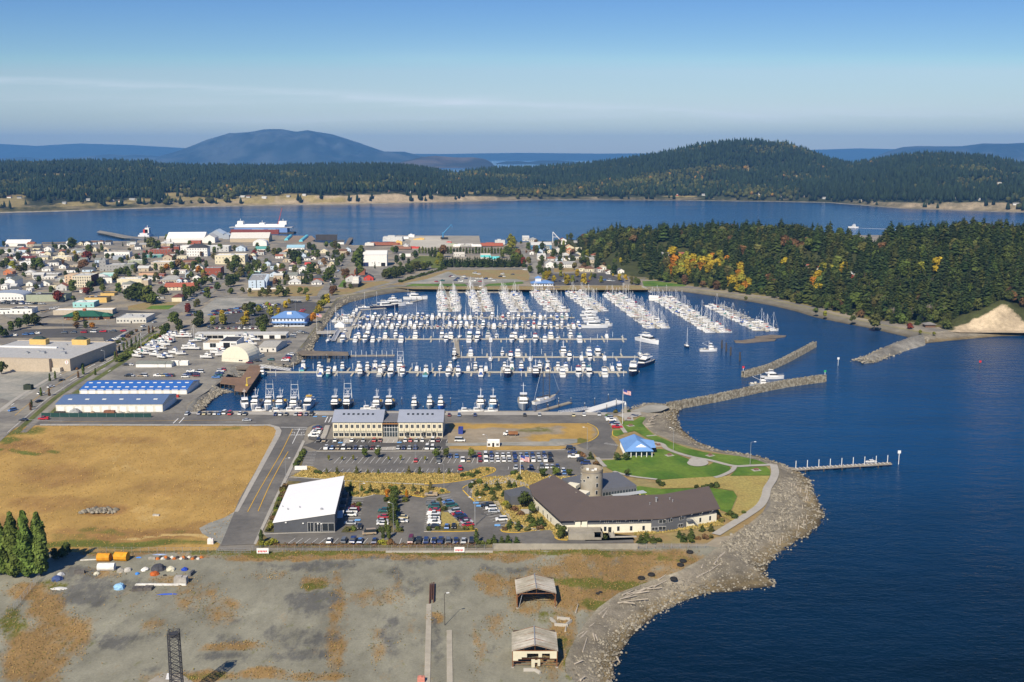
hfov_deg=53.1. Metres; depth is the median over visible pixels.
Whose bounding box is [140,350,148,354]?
laid up boat
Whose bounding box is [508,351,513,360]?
cabin cruiser
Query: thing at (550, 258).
house
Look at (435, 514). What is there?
parked car
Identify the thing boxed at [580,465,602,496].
round tower
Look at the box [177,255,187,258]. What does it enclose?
town building
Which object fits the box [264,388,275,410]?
fishing boat
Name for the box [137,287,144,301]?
town tree
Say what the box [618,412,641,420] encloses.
memorial terrace
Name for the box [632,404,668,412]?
gravel point
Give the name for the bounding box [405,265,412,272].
willow bush
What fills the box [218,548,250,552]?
yard gate
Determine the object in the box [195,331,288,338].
long shed
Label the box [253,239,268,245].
fabric hall
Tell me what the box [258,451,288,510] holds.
yellow line
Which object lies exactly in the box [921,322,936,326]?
restroom hut
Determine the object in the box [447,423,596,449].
vacant lot
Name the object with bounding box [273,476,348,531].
tilted hall
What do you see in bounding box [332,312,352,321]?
fishing boat
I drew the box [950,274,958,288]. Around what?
conifer tree
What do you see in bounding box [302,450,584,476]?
upper car park
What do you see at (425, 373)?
fishing boat
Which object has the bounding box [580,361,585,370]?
fishing boat
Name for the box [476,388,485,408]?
fishing boat
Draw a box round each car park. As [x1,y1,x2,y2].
[0,328,134,341]
[37,310,160,325]
[203,301,316,326]
[264,448,634,543]
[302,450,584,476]
[305,439,447,449]
[308,423,331,440]
[403,271,523,283]
[548,273,623,284]
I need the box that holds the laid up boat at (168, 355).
[161,352,172,357]
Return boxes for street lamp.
[444,592,448,624]
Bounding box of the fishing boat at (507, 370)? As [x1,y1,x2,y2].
[503,359,511,377]
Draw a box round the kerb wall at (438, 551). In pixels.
[386,551,492,552]
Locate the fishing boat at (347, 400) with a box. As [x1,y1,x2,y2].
[343,383,353,408]
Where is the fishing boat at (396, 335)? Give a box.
[393,329,398,337]
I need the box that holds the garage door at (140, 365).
[139,364,154,366]
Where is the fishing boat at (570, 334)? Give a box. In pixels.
[567,328,572,337]
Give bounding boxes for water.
[0,160,1023,681]
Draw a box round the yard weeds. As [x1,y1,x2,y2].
[0,546,706,681]
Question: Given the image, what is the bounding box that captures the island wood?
[0,137,1023,209]
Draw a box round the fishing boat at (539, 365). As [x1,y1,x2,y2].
[537,359,542,370]
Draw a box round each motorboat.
[537,321,541,328]
[686,318,696,321]
[710,323,723,327]
[755,319,768,325]
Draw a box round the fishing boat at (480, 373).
[478,366,483,376]
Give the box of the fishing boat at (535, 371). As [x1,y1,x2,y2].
[531,360,539,377]
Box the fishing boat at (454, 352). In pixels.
[452,348,456,356]
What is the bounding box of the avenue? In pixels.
[0,274,225,440]
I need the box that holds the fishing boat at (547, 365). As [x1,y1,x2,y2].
[545,360,550,370]
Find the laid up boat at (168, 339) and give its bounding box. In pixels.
[163,336,173,341]
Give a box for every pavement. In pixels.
[0,331,127,411]
[40,424,280,511]
[190,412,607,414]
[254,440,304,543]
[320,425,329,438]
[343,438,349,442]
[381,447,395,449]
[383,437,398,442]
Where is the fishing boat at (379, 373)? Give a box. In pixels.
[376,365,382,376]
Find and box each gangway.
[260,364,290,370]
[331,329,340,340]
[560,406,586,411]
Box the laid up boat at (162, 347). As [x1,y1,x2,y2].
[157,345,167,349]
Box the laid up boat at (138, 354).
[132,350,142,357]
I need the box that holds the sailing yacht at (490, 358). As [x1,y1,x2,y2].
[488,338,492,360]
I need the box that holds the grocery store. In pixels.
[0,336,116,371]
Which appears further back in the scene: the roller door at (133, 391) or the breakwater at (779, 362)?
the breakwater at (779, 362)
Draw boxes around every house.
[1,283,10,288]
[3,268,15,274]
[4,248,15,252]
[5,275,22,285]
[6,274,16,278]
[10,286,21,289]
[18,248,29,252]
[21,256,36,259]
[25,270,36,274]
[26,280,35,285]
[27,242,36,246]
[32,246,41,249]
[32,272,45,277]
[36,282,43,287]
[39,255,49,259]
[41,266,53,270]
[42,280,52,285]
[44,246,53,251]
[44,250,52,255]
[48,259,61,265]
[56,282,68,290]
[58,250,66,254]
[59,263,69,268]
[66,267,77,272]
[82,267,95,271]
[84,240,92,245]
[105,240,112,244]
[123,281,135,288]
[137,266,150,270]
[160,275,185,282]
[163,254,172,259]
[172,293,184,301]
[176,277,183,282]
[186,244,209,255]
[193,263,204,270]
[208,274,217,279]
[236,244,246,250]
[258,250,264,254]
[273,273,283,278]
[275,254,283,257]
[286,245,305,249]
[287,272,298,277]
[288,278,301,283]
[297,273,307,279]
[299,265,306,273]
[311,279,322,284]
[313,274,323,280]
[338,249,346,253]
[345,274,354,281]
[354,268,365,274]
[364,274,373,279]
[537,253,545,258]
[544,260,553,267]
[547,256,555,260]
[584,266,593,271]
[617,268,624,272]
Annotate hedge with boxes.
[274,542,378,546]
[391,542,475,546]
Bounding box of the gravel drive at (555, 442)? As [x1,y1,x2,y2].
[446,439,576,445]
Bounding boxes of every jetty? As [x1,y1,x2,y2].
[787,456,891,472]
[859,334,924,363]
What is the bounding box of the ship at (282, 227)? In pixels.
[229,219,295,233]
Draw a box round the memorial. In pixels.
[623,401,626,412]
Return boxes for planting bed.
[254,534,492,546]
[264,481,300,531]
[341,526,356,531]
[380,499,409,531]
[431,501,474,530]
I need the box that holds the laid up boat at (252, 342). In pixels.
[245,340,256,344]
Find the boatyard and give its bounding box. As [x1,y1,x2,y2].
[66,327,255,414]
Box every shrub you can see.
[258,540,264,547]
[263,541,270,545]
[269,538,277,543]
[274,501,280,506]
[386,538,393,544]
[478,540,486,544]
[505,503,512,508]
[509,505,517,511]
[516,510,524,514]
[536,524,543,529]
[702,533,708,539]
[713,482,719,487]
[725,510,733,516]
[731,513,738,518]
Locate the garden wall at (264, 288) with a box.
[247,287,285,289]
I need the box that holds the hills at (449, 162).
[397,156,494,167]
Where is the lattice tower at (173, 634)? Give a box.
[167,628,183,681]
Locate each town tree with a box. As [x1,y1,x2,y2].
[0,260,7,268]
[0,325,4,335]
[0,361,7,373]
[2,328,8,335]
[4,257,10,264]
[7,321,13,330]
[8,260,15,268]
[13,317,24,328]
[15,252,20,260]
[16,265,22,270]
[21,262,27,270]
[22,314,30,324]
[28,313,41,325]
[30,257,37,268]
[35,257,44,269]
[35,276,41,281]
[52,290,63,301]
[67,237,74,247]
[67,279,76,291]
[73,311,79,321]
[80,259,88,267]
[81,250,91,259]
[82,287,89,293]
[83,320,87,327]
[85,244,93,251]
[86,281,93,292]
[99,284,105,291]
[116,267,122,274]
[122,266,130,276]
[123,286,132,300]
[129,283,139,301]
[131,282,144,301]
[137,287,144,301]
[141,284,152,302]
[145,237,156,246]
[146,291,159,302]
[157,286,167,293]
[159,325,166,333]
[163,323,169,331]
[167,311,178,324]
[169,261,175,268]
[174,259,181,266]
[175,319,183,330]
[182,290,188,298]
[185,286,192,295]
[185,303,190,311]
[191,317,201,325]
[193,310,203,325]
[194,281,200,290]
[195,257,201,263]
[203,276,209,284]
[203,287,210,297]
[210,316,215,324]
[214,282,220,289]
[217,272,222,278]
[219,313,226,323]
[224,274,232,286]
[231,254,242,269]
[231,274,237,285]
[237,267,244,276]
[239,316,247,325]
[241,303,247,310]
[244,310,249,319]
[246,301,255,314]
[255,305,262,311]
[255,317,261,326]
[259,314,269,325]
[259,323,266,331]
[260,263,266,271]
[266,285,271,292]
[266,306,272,315]
[270,248,277,256]
[274,285,284,294]
[282,290,288,296]
[283,300,287,307]
[289,249,298,261]
[291,264,298,271]
[296,257,302,264]
[309,262,316,273]
[309,312,317,322]
[315,249,320,257]
[315,304,323,312]
[321,258,326,264]
[321,274,329,281]
[321,299,326,307]
[323,267,335,278]
[324,294,329,302]
[329,286,334,294]
[333,241,337,249]
[334,257,340,265]
[344,268,349,275]
[355,265,364,273]
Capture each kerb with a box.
[268,532,325,533]
[297,477,415,483]
[431,528,477,531]
[432,467,495,483]
[506,449,564,450]
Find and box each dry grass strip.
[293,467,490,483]
[441,512,458,525]
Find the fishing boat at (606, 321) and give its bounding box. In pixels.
[601,317,612,326]
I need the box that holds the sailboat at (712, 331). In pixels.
[705,320,714,332]
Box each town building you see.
[0,308,10,313]
[5,239,33,246]
[10,306,37,313]
[19,261,44,264]
[26,287,34,291]
[26,292,71,301]
[41,276,56,278]
[46,272,61,275]
[53,255,70,259]
[53,308,116,314]
[67,255,73,260]
[73,300,99,306]
[84,295,110,302]
[99,258,108,270]
[100,291,117,295]
[102,276,114,282]
[104,250,132,257]
[106,263,125,270]
[113,255,125,259]
[117,277,145,284]
[124,263,136,270]
[128,259,147,263]
[135,276,161,279]
[139,272,153,274]
[141,279,151,285]
[146,254,163,257]
[150,248,173,254]
[151,260,175,269]
[161,246,179,249]
[164,282,201,289]
[166,232,207,242]
[171,269,186,273]
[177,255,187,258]
[180,245,190,250]
[180,259,203,261]
[190,240,201,243]
[204,233,218,242]
[205,266,223,275]
[208,245,231,251]
[209,229,226,237]
[215,253,247,263]
[223,232,230,238]
[230,232,271,241]
[256,246,266,249]
[522,236,528,240]
[530,242,551,248]
[553,261,574,267]
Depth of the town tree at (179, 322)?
811.34 m
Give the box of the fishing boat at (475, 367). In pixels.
[473,361,477,370]
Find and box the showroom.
[0,290,31,300]
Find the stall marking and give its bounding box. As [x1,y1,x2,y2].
[334,457,474,462]
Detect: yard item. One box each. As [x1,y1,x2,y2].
[23,384,33,389]
[50,587,66,589]
[51,575,62,581]
[68,408,80,412]
[74,569,85,573]
[96,553,111,560]
[97,563,115,570]
[103,410,115,412]
[113,551,129,560]
[113,583,124,589]
[117,568,123,572]
[124,567,131,571]
[131,585,143,591]
[135,583,186,585]
[143,585,153,590]
[148,556,155,559]
[150,571,159,575]
[151,563,165,571]
[166,566,175,571]
[174,575,188,583]
[188,569,194,576]
[207,538,213,543]
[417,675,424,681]
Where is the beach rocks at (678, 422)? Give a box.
[620,402,807,479]
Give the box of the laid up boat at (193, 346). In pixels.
[188,344,200,349]
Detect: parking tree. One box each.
[361,448,367,457]
[374,447,380,457]
[432,448,440,455]
[443,447,448,457]
[468,447,475,458]
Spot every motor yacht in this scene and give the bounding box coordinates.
[303,395,315,410]
[373,300,397,307]
[387,298,405,305]
[403,293,427,299]
[581,319,607,327]
[628,359,637,375]
[635,332,658,344]
[637,353,654,367]
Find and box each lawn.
[146,305,173,308]
[406,284,466,285]
[485,282,522,285]
[603,449,730,478]
[613,430,623,435]
[621,417,653,436]
[636,486,736,511]
[642,281,685,285]
[646,436,766,464]
[730,466,769,475]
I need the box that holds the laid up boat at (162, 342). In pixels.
[156,339,169,344]
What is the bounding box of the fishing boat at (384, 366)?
[381,359,387,370]
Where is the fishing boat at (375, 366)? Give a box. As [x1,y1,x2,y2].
[371,360,377,370]
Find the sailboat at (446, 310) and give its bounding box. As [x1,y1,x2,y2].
[438,295,449,311]
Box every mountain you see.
[0,143,893,159]
[154,129,423,163]
[867,143,1023,161]
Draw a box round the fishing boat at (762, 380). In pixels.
[749,375,768,385]
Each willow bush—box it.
[381,269,389,277]
[391,269,396,277]
[395,268,400,276]
[400,266,405,273]
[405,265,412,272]
[413,261,420,270]
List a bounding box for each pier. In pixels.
[97,230,157,238]
[220,365,260,396]
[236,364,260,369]
[284,236,314,242]
[298,350,348,359]
[316,330,334,336]
[345,238,352,244]
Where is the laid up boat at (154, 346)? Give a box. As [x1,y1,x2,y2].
[148,344,159,350]
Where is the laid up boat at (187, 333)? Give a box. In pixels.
[181,331,191,337]
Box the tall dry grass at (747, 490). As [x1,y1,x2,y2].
[661,476,769,520]
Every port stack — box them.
[365,242,374,245]
[374,242,398,244]
[383,235,403,240]
[393,246,411,248]
[453,244,471,246]
[460,244,480,246]
[480,242,503,245]
[495,239,504,244]
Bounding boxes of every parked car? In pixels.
[38,416,49,419]
[308,433,319,436]
[310,430,321,433]
[326,537,332,542]
[340,536,347,542]
[344,511,356,515]
[344,520,356,524]
[346,507,357,512]
[349,535,356,543]
[357,537,363,542]
[362,528,375,534]
[371,537,377,542]
[376,518,388,521]
[376,520,388,524]
[377,514,387,518]
[378,507,389,512]
[397,514,408,518]
[398,518,407,522]
[407,534,413,543]
[415,536,421,543]
[423,536,428,542]
[424,491,437,495]
[426,500,438,504]
[426,510,440,514]
[427,518,440,523]
[428,503,439,507]
[428,513,439,517]
[428,516,439,519]
[428,523,439,526]
[429,507,440,511]
[431,537,436,542]
[437,536,443,543]
[442,499,453,503]
[445,536,450,542]
[446,502,457,506]
[448,507,460,512]
[451,523,456,528]
[454,437,464,441]
[454,512,466,517]
[456,515,467,519]
[460,519,472,523]
[461,521,473,525]
[461,537,466,542]
[469,536,473,542]
[481,502,493,507]
[485,504,496,509]
[488,508,499,512]
[495,515,507,520]
[566,445,575,449]
[568,453,578,457]
[576,457,586,461]
[580,460,590,464]
[611,424,622,427]
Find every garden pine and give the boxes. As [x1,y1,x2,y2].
[482,483,489,490]
[490,492,496,500]
[492,481,502,490]
[504,534,511,542]
[506,480,511,487]
[513,519,521,530]
[524,512,532,522]
[529,516,537,526]
[537,516,546,526]
[587,452,593,459]
[636,535,643,544]
[643,531,650,540]
[650,534,656,542]
[675,531,681,538]
[680,533,687,542]
[686,527,694,539]
[698,524,706,531]
[708,524,714,531]
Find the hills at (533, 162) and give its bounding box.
[496,160,581,163]
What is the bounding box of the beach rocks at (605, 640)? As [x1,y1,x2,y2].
[572,477,827,681]
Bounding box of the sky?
[0,0,1023,153]
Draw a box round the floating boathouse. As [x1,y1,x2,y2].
[649,295,658,300]
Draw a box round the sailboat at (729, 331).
[719,325,731,332]
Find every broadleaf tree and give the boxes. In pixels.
[666,246,677,254]
[668,263,676,273]
[670,255,678,262]
[672,265,678,275]
[675,259,686,267]
[675,266,685,275]
[683,258,689,268]
[688,253,696,260]
[694,262,705,267]
[698,257,706,263]
[702,264,710,272]
[706,254,712,266]
[711,258,720,268]
[715,250,723,261]
[727,274,735,286]
[729,276,737,284]
[734,284,740,291]
[736,273,745,284]
[737,265,743,271]
[738,285,745,292]
[741,281,749,289]
[746,277,752,284]
[780,257,787,264]
[794,293,801,303]
[808,295,815,303]
[811,295,818,305]
[813,270,821,276]
[813,283,822,287]
[815,297,823,306]
[819,262,827,271]
[824,294,833,300]
[824,302,831,308]
[830,299,840,310]
[840,304,845,313]
[846,291,861,303]
[855,302,863,313]
[856,309,864,317]
[868,298,876,306]
[870,279,879,293]
[871,294,883,304]
[872,301,886,310]
[873,306,884,319]
[878,295,893,305]
[885,309,892,320]
[895,313,908,323]
[897,260,909,275]
[905,311,912,319]
[912,303,927,317]
[917,261,924,270]
[925,279,932,287]
[926,307,931,313]
[926,314,933,322]
[932,256,941,271]
[932,310,943,322]
[939,319,952,328]
[948,291,962,307]
[951,269,964,281]
[959,301,971,313]
[966,283,972,293]
[973,298,982,310]
[996,291,1001,299]
[997,258,1003,268]
[1000,252,1012,261]
[1000,290,1013,299]
[1010,291,1017,301]
[1019,297,1023,306]
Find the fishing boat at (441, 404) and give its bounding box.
[437,397,444,408]
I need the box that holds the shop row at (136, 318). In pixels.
[116,313,154,322]
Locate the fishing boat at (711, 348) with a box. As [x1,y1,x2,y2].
[699,341,716,351]
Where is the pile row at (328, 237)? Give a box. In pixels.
[316,235,336,239]
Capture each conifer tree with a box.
[808,284,823,303]
[821,278,835,299]
[821,289,826,303]
[837,286,843,303]
[845,294,854,311]
[846,304,853,314]
[848,278,858,292]
[850,283,857,307]
[857,272,871,293]
[858,282,864,298]
[862,295,873,316]
[863,281,875,296]
[881,296,889,317]
[883,275,894,289]
[888,299,896,315]
[889,312,895,323]
[893,293,901,308]
[894,277,910,294]
[894,301,901,316]
[901,292,915,310]
[902,302,908,313]
[906,268,912,283]
[906,286,916,302]
[907,273,914,292]
[912,259,919,281]
[912,277,918,291]
[912,303,918,319]
[913,267,925,283]
[914,279,924,297]
[914,316,920,324]
[915,288,930,306]
[917,292,926,304]
[918,314,923,322]
[925,264,934,279]
[926,279,940,300]
[927,294,935,309]
[931,303,940,320]
[934,256,947,277]
[936,287,951,309]
[936,296,946,314]
[941,268,951,283]
[941,289,954,312]
[943,269,952,287]
[944,254,950,268]
[946,281,951,299]
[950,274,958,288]
[950,280,959,292]
[951,299,963,314]
[952,309,958,318]
[958,257,973,278]
[958,278,969,295]
[960,250,971,264]
[969,253,979,273]
[970,247,982,268]
[972,268,979,284]
[976,280,988,301]
[977,245,986,266]
[979,269,984,283]
[980,264,990,284]
[981,281,996,300]
[985,256,1001,272]
[989,258,999,273]
[990,293,996,302]
[992,269,1003,285]
[992,274,1004,294]
[994,240,1002,257]
[1000,258,1011,275]
[1003,260,1011,280]
[1003,272,1011,290]
[1009,280,1021,300]
[1011,271,1019,284]
[1018,277,1023,296]
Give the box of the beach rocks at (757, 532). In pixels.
[720,476,798,562]
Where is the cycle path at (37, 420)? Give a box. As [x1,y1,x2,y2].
[20,330,160,432]
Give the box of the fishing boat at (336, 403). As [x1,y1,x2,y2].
[330,391,341,409]
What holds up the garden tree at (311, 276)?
on the ground at (118, 301)
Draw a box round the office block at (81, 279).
[64,273,98,286]
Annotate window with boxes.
[307,522,313,531]
[314,522,320,531]
[322,523,334,530]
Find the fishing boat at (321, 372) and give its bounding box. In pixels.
[317,366,323,376]
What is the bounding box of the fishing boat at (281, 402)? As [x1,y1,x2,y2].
[275,390,288,408]
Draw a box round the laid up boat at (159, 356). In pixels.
[157,354,165,358]
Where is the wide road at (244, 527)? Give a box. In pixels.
[220,423,313,545]
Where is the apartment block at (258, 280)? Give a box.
[248,274,269,287]
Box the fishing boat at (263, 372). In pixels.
[260,366,266,377]
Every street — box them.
[0,298,77,304]
[0,314,22,318]
[0,399,13,415]
[29,282,116,314]
[182,296,335,311]
[251,249,285,263]
[318,249,355,296]
[353,268,527,292]
[514,247,539,279]
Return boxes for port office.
[270,311,309,326]
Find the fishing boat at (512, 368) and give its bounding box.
[510,361,514,370]
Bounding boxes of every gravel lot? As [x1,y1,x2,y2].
[0,371,60,400]
[201,298,303,316]
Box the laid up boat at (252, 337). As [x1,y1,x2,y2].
[248,334,259,340]
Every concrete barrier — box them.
[523,668,534,671]
[554,623,567,626]
[557,616,569,619]
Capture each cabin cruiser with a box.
[240,396,248,407]
[252,407,265,410]
[269,407,282,411]
[283,403,294,410]
[292,407,305,410]
[340,333,346,342]
[360,405,369,408]
[362,333,368,342]
[370,334,375,341]
[387,296,401,301]
[387,365,394,376]
[398,333,404,342]
[399,366,405,376]
[412,330,418,338]
[444,333,448,341]
[445,366,450,376]
[448,330,453,338]
[455,365,461,376]
[458,407,471,411]
[466,333,471,342]
[468,347,473,355]
[470,407,483,411]
[474,333,479,341]
[484,407,497,411]
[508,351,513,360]
[509,333,514,342]
[512,330,517,338]
[515,347,520,355]
[519,334,523,341]
[532,333,537,342]
[542,334,546,341]
[548,330,553,338]
[559,366,565,376]
[567,350,571,360]
[575,365,581,376]
[576,333,582,342]
[580,309,595,315]
[582,306,597,312]
[582,312,598,319]
[583,315,599,322]
[585,365,592,376]
[586,347,591,355]
[587,351,592,360]
[594,346,600,355]
[601,366,607,376]
[616,362,621,370]
[761,369,783,378]
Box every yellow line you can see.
[247,429,292,511]
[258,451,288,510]
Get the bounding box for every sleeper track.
[424,604,431,681]
[447,630,452,681]
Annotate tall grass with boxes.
[345,480,449,496]
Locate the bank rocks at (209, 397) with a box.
[189,385,232,411]
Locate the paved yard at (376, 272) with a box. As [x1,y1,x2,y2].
[363,265,392,280]
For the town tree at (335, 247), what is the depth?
1490.28 m
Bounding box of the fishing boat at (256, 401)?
[251,388,263,408]
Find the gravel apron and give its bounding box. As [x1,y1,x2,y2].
[199,512,233,543]
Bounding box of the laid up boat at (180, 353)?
[175,351,185,355]
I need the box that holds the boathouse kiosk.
[530,276,553,285]
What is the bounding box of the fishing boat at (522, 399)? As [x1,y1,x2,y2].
[517,383,528,409]
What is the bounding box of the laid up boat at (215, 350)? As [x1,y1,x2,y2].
[210,348,222,353]
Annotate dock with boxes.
[198,397,535,414]
[266,363,639,375]
[334,312,574,319]
[349,332,626,341]
[349,350,394,356]
[352,311,361,329]
[354,320,576,328]
[390,235,479,248]
[437,288,458,311]
[454,340,462,357]
[456,349,639,360]
[467,291,494,311]
[498,289,526,311]
[530,289,567,311]
[536,398,571,411]
[575,291,600,311]
[582,394,624,411]
[603,291,667,328]
[659,296,719,332]
[703,301,769,330]
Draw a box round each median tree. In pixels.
[387,493,398,499]
[387,503,399,513]
[387,507,395,517]
[388,485,397,492]
[388,513,397,522]
[390,489,398,496]
[390,497,398,505]
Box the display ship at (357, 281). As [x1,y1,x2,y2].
[351,268,361,286]
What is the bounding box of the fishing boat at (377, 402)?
[372,388,382,407]
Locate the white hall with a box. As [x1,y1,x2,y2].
[363,250,387,265]
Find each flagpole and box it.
[520,455,528,474]
[622,389,630,423]
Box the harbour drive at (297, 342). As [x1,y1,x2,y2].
[233,327,311,365]
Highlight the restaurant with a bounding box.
[61,308,114,319]
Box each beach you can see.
[352,286,930,337]
[565,477,824,681]
[629,403,807,478]
[925,330,1023,343]
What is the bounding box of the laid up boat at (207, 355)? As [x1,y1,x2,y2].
[200,351,212,358]
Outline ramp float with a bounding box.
[337,326,351,342]
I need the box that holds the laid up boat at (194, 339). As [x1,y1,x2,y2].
[189,328,201,341]
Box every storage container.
[171,360,179,365]
[179,360,188,365]
[458,426,462,433]
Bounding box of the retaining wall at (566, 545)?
[493,543,637,548]
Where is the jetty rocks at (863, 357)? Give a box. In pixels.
[850,336,932,362]
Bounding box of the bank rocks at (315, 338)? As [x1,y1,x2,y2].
[228,295,363,376]
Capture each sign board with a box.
[257,548,268,553]
[295,466,306,470]
[454,547,463,552]
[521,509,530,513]
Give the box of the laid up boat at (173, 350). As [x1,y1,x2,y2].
[168,348,178,354]
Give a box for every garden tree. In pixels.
[96,277,104,284]
[111,273,118,282]
[115,282,121,291]
[142,257,146,265]
[153,272,159,280]
[159,267,165,272]
[173,269,179,275]
[229,264,234,272]
[254,264,259,270]
[284,274,289,281]
[308,273,313,281]
[316,268,321,274]
[518,491,531,506]
[528,502,536,511]
[539,468,547,476]
[552,466,560,473]
[555,523,566,537]
[557,263,563,269]
[566,469,572,474]
[614,452,620,458]
[621,452,630,458]
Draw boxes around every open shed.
[512,626,557,667]
[515,573,556,608]
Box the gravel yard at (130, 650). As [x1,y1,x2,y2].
[0,546,717,681]
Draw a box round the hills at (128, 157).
[0,154,158,161]
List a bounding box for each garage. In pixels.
[135,361,158,366]
[158,361,166,366]
[165,361,173,366]
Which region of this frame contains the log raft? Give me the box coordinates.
[734,335,785,342]
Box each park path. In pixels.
[595,457,605,466]
[612,471,656,479]
[614,417,627,432]
[654,442,769,466]
[713,464,778,534]
[713,466,736,477]
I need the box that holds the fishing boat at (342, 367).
[340,362,346,370]
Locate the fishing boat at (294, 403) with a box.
[289,384,301,408]
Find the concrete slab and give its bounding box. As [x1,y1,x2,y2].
[148,673,192,681]
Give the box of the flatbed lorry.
[503,430,517,435]
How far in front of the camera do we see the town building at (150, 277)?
1150.66 m
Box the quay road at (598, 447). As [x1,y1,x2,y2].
[27,414,617,459]
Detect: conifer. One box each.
[368,484,373,492]
[427,480,434,489]
[440,258,444,266]
[447,258,453,266]
[451,256,455,266]
[455,258,460,266]
[462,259,467,266]
[476,258,482,266]
[484,258,490,267]
[491,257,496,266]
[498,258,506,266]
[507,259,512,266]
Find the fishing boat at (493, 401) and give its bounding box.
[488,395,497,408]
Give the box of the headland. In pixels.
[558,217,1023,332]
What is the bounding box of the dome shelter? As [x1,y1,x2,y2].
[222,343,263,362]
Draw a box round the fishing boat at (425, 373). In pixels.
[422,365,428,376]
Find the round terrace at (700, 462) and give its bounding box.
[687,459,707,465]
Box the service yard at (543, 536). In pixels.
[506,530,633,542]
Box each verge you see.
[12,330,157,432]
[50,355,132,412]
[128,302,180,309]
[247,285,323,296]
[331,281,379,295]
[376,281,389,287]
[392,270,529,284]
[403,285,649,289]
[554,268,574,271]
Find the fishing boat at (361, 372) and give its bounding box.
[357,364,364,376]
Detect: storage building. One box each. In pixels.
[55,394,176,411]
[79,380,199,393]
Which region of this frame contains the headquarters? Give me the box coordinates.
[504,472,719,539]
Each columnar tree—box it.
[258,529,263,540]
[381,526,384,537]
[386,524,390,537]
[395,519,399,530]
[474,529,479,543]
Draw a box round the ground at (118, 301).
[0,233,945,550]
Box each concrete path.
[470,476,527,492]
[494,501,538,530]
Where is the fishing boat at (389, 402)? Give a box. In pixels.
[385,388,395,409]
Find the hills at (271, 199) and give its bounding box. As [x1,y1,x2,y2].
[0,143,1023,212]
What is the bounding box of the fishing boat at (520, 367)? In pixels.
[518,362,523,370]
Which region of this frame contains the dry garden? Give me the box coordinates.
[472,470,723,539]
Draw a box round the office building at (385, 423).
[332,409,445,436]
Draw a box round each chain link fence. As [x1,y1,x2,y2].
[13,574,39,608]
[89,547,217,552]
[256,545,385,550]
[391,545,494,550]
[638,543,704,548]
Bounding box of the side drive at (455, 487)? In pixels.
[288,473,504,499]
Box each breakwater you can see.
[666,374,826,408]
[741,341,816,377]
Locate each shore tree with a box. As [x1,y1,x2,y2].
[534,245,538,252]
[544,271,548,279]
[550,249,557,256]
[559,246,564,255]
[563,274,570,284]
[580,256,585,262]
[580,272,586,283]
[593,251,600,267]
[599,253,603,260]
[610,262,616,274]
[662,272,669,281]
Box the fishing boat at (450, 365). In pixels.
[448,361,452,370]
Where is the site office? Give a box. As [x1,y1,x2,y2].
[487,439,499,446]
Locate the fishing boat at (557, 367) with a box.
[555,362,559,370]
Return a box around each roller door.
[81,389,86,393]
[84,407,90,411]
[89,389,94,393]
[93,407,99,411]
[97,389,103,393]
[106,389,111,393]
[114,389,119,393]
[120,406,125,411]
[122,389,127,393]
[129,406,134,411]
[130,389,136,393]
[138,406,143,411]
[139,389,144,393]
[146,406,152,411]
[147,389,152,393]
[155,389,161,393]
[155,406,161,411]
[163,389,169,393]
[172,389,177,393]
[180,389,185,393]
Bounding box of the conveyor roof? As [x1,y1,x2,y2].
[299,235,308,241]
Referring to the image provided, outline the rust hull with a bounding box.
[230,229,278,233]
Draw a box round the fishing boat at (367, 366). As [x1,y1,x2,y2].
[365,361,370,370]
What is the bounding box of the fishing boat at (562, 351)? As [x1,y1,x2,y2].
[559,340,566,356]
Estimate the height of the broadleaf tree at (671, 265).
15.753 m
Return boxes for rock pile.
[78,506,119,513]
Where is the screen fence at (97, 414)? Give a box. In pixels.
[41,413,150,416]
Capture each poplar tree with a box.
[0,511,22,577]
[0,523,6,574]
[11,510,36,577]
[29,511,49,574]
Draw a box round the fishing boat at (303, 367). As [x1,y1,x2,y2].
[299,360,306,370]
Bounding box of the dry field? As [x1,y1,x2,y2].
[0,425,275,551]
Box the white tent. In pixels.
[335,322,344,327]
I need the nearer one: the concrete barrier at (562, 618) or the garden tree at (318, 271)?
the concrete barrier at (562, 618)
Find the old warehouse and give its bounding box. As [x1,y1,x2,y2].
[259,340,287,351]
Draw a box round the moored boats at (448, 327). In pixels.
[334,279,563,328]
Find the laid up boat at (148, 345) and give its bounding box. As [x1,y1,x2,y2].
[141,344,152,348]
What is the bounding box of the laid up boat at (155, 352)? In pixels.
[149,349,160,356]
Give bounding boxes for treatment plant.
[453,252,464,256]
[480,253,490,258]
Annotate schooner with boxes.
[532,362,559,404]
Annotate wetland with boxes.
[405,256,440,267]
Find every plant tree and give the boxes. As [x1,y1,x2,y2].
[352,248,362,265]
[358,245,363,265]
[394,255,399,262]
[399,253,405,262]
[411,250,418,256]
[439,244,446,254]
[507,234,512,247]
[507,247,511,256]
[511,236,516,247]
[512,252,518,261]
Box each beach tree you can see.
[868,313,881,325]
[906,323,913,328]
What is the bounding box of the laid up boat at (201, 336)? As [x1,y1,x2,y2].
[195,333,206,339]
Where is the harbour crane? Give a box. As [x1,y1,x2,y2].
[440,224,452,238]
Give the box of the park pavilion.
[619,434,655,456]
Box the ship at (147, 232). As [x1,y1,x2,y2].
[138,226,152,236]
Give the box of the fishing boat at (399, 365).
[396,348,404,371]
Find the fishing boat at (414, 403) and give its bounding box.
[411,394,418,408]
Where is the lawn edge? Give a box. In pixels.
[585,416,770,543]
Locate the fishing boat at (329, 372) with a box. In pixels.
[326,366,332,376]
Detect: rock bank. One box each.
[187,386,232,411]
[228,348,311,376]
[300,295,365,347]
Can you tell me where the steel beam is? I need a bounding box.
[429,582,433,603]
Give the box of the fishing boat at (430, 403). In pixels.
[426,394,433,408]

